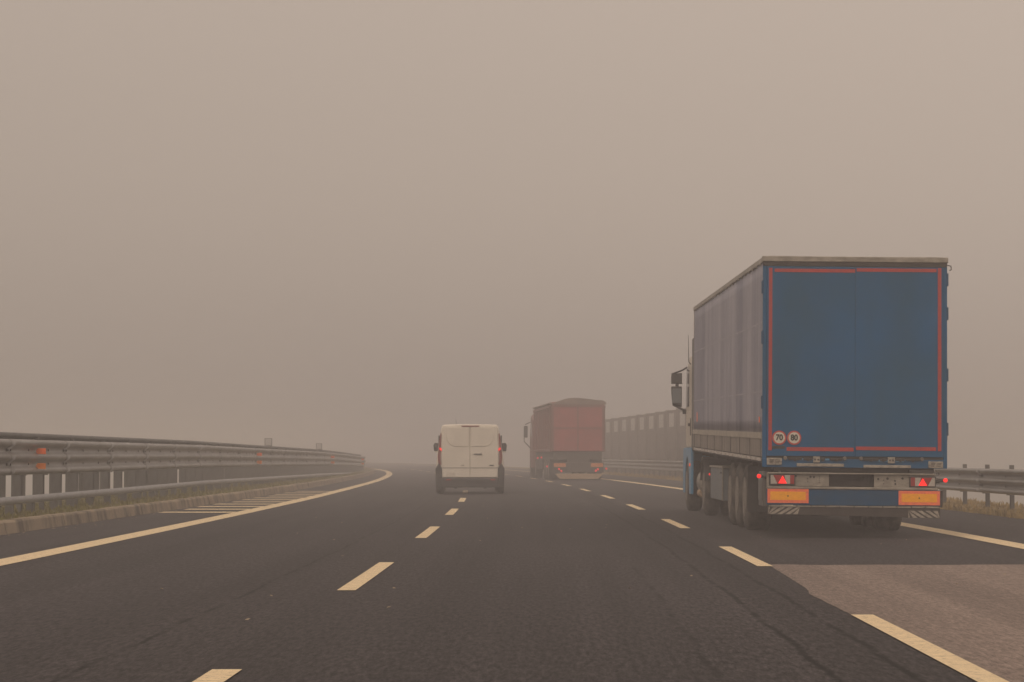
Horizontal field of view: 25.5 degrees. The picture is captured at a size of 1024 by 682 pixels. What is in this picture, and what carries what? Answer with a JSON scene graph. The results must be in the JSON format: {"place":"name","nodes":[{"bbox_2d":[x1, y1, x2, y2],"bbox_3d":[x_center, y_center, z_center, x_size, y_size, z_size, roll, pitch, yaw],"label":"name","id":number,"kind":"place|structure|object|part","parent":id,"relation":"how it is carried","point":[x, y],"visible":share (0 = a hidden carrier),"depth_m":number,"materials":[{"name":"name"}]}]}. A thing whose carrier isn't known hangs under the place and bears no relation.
{"place":"outdoors","nodes":[
{"label":"outdoors","id":0,"kind":"place"},
{"bbox_2d":[6,469,178,488],"bbox_3d":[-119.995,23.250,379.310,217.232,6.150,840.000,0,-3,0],"label":"median slope","id":1,"kind":"structure","parent":0,"point":[29,479],"depth_m":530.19,"materials":[{"name":"soil"}]},
{"bbox_2d":[0,467,371,519],"bbox_3d":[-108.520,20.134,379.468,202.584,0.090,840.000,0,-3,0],"label":"median verge","id":2,"kind":"structure","parent":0,"point":[366,469],"depth_m":48.56,"materials":[{"name":"brown plant"}]},
{"bbox_2d":[0,467,255,508],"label":"guard rail","id":3,"kind":"object","parent":2,"relation":"on","point":[81,480],"depth_m":48.33,"materials":[{"name":"metal"}]},
{"bbox_2d":[0,432,365,513],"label":"guard rail","id":4,"kind":"object","parent":2,"relation":"on","point":[41,456],"visible":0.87,"depth_m":49.76,"materials":[{"name":"metal"}]},
{"bbox_2d":[265,438,271,446],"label":"marker","id":5,"kind":"object","parent":4,"relation":"attached to","point":[268,444],"visible":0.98,"depth_m":78.41,"materials":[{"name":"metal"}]},
{"bbox_2d":[316,443,321,449],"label":"marker","id":6,"kind":"object","parent":4,"relation":"attached to","point":[318,445],"visible":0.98,"depth_m":99.38,"materials":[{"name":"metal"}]},
{"bbox_2d":[0,463,1023,681],"bbox_3d":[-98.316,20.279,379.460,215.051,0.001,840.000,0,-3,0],"label":"road","id":7,"kind":"structure","parent":0,"point":[545,593],"depth_m":19.22,"materials":[{"name":"grey asphalt"}]},
{"bbox_2d":[0,467,375,534],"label":"kerb","id":8,"kind":"structure","parent":7,"relation":"on","point":[18,525],"depth_m":43.89,"materials":[{"name":"concrete"}]},
{"bbox_2d":[0,468,391,565],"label":"edge line","id":9,"kind":"object","parent":7,"relation":"on","point":[23,557],"visible":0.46,"depth_m":33.81,"materials":[{"name":"beige paint"}]},
{"bbox_2d":[159,491,329,512],"bbox_3d":[-6.272,4.079,58.243,1.507,0.001,26.750,0,-3,0],"label":"hatched marking","id":10,"kind":"object","parent":7,"relation":"on","point":[243,506],"visible":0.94,"depth_m":50.22,"materials":[{"name":"beige paint"}]},
{"bbox_2d":[193,466,467,681],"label":"lane line","id":11,"kind":"object","parent":7,"relation":"on","point":[217,675],"visible":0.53,"depth_m":20.36,"materials":[{"name":"beige paint"}]},
{"bbox_2d":[433,424,506,493],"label":"white van","id":12,"kind":"object","parent":7,"relation":"on","point":[469,455],"visible":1,"depth_m":66.28,"materials":[{"name":"paint"}]},
{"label":"rear door","id":13,"kind":"part","parent":12,"relation":"part of","materials":[{"name":"white paint"}]},
{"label":"rear door","id":14,"kind":"part","parent":12,"relation":"part of","materials":[{"name":"white paint"}]},
{"bbox_2d":[5,502,1005,619],"bbox_3d":[0.379,2.969,36.214,15.580,0.009,46.164,0,-3,0],"label":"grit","id":15,"kind":"object","parent":7,"relation":"on","point":[343,555],"visible":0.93,"depth_m":32.51,"materials":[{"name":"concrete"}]},
{"bbox_2d":[524,398,606,479],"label":"tipper truck","id":16,"kind":"object","parent":7,"relation":"on","point":[567,435],"visible":1,"depth_m":102.96,"materials":[{"name":"red paint"}]},
{"bbox_2d":[374,463,1023,548],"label":"edge line","id":17,"kind":"object","parent":7,"relation":"on","point":[991,540],"visible":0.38,"depth_m":32.95,"materials":[{"name":"beige paint"}]},
{"bbox_2d":[435,467,1008,681],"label":"lane line","id":18,"kind":"object","parent":7,"relation":"on","point":[966,668],"visible":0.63,"depth_m":13.79,"materials":[{"name":"beige paint"}]},
{"bbox_2d":[671,256,951,529],"bbox_3d":[4.825,1.097,39.682,3.074,4.133,16.945,1,-3,1],"label":"articulated truck","id":19,"kind":"object","parent":7,"relation":"on","point":[816,385],"visible":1,"depth_m":31.32,"materials":[{"name":"fabric"}]},
{"bbox_3d":[4.139,0.299,31.328,1.217,2.664,0.065,1,-3,1],"label":"rear door","id":20,"kind":"part","parent":19,"relation":"part of","materials":[{"name":"blue paint"}]},
{"bbox_3d":[5.358,0.310,31.316,1.217,2.664,0.065,1,-3,1],"label":"rear door","id":21,"kind":"part","parent":19,"relation":"part of","materials":[{"name":"blue paint"}]},
{"bbox_2d":[770,564,1023,681],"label":"road patch","id":22,"kind":"object","parent":7,"relation":"on","point":[975,615],"visible":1,"depth_m":17.84,"materials":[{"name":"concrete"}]},
{"bbox_2d":[0,0,1023,464],"label":"sky","id":23,"kind":"structure","parent":0,"point":[367,228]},
{"bbox_2d":[6,465,1023,505],"bbox_3d":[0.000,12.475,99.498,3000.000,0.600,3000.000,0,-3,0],"label":"ground","id":24,"kind":"structure","parent":0,"point":[995,497],"depth_m":420.62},
{"bbox_2d":[365,462,1023,518],"bbox_3d":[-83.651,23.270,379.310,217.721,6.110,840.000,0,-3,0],"label":"verge","id":25,"kind":"structure","parent":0,"point":[676,480],"depth_m":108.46,"materials":[{"name":"brown plant"}]},
{"bbox_2d":[602,408,685,476],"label":"noise barrier","id":26,"kind":"object","parent":25,"relation":"on","point":[661,436],"visible":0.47,"depth_m":126.65,"materials":[{"name":"concrete"}]},
{"bbox_2d":[602,458,1023,508],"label":"guard rail","id":27,"kind":"object","parent":25,"relation":"on","point":[987,480],"visible":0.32,"depth_m":48.70,"materials":[{"name":"metal"}]}
]}

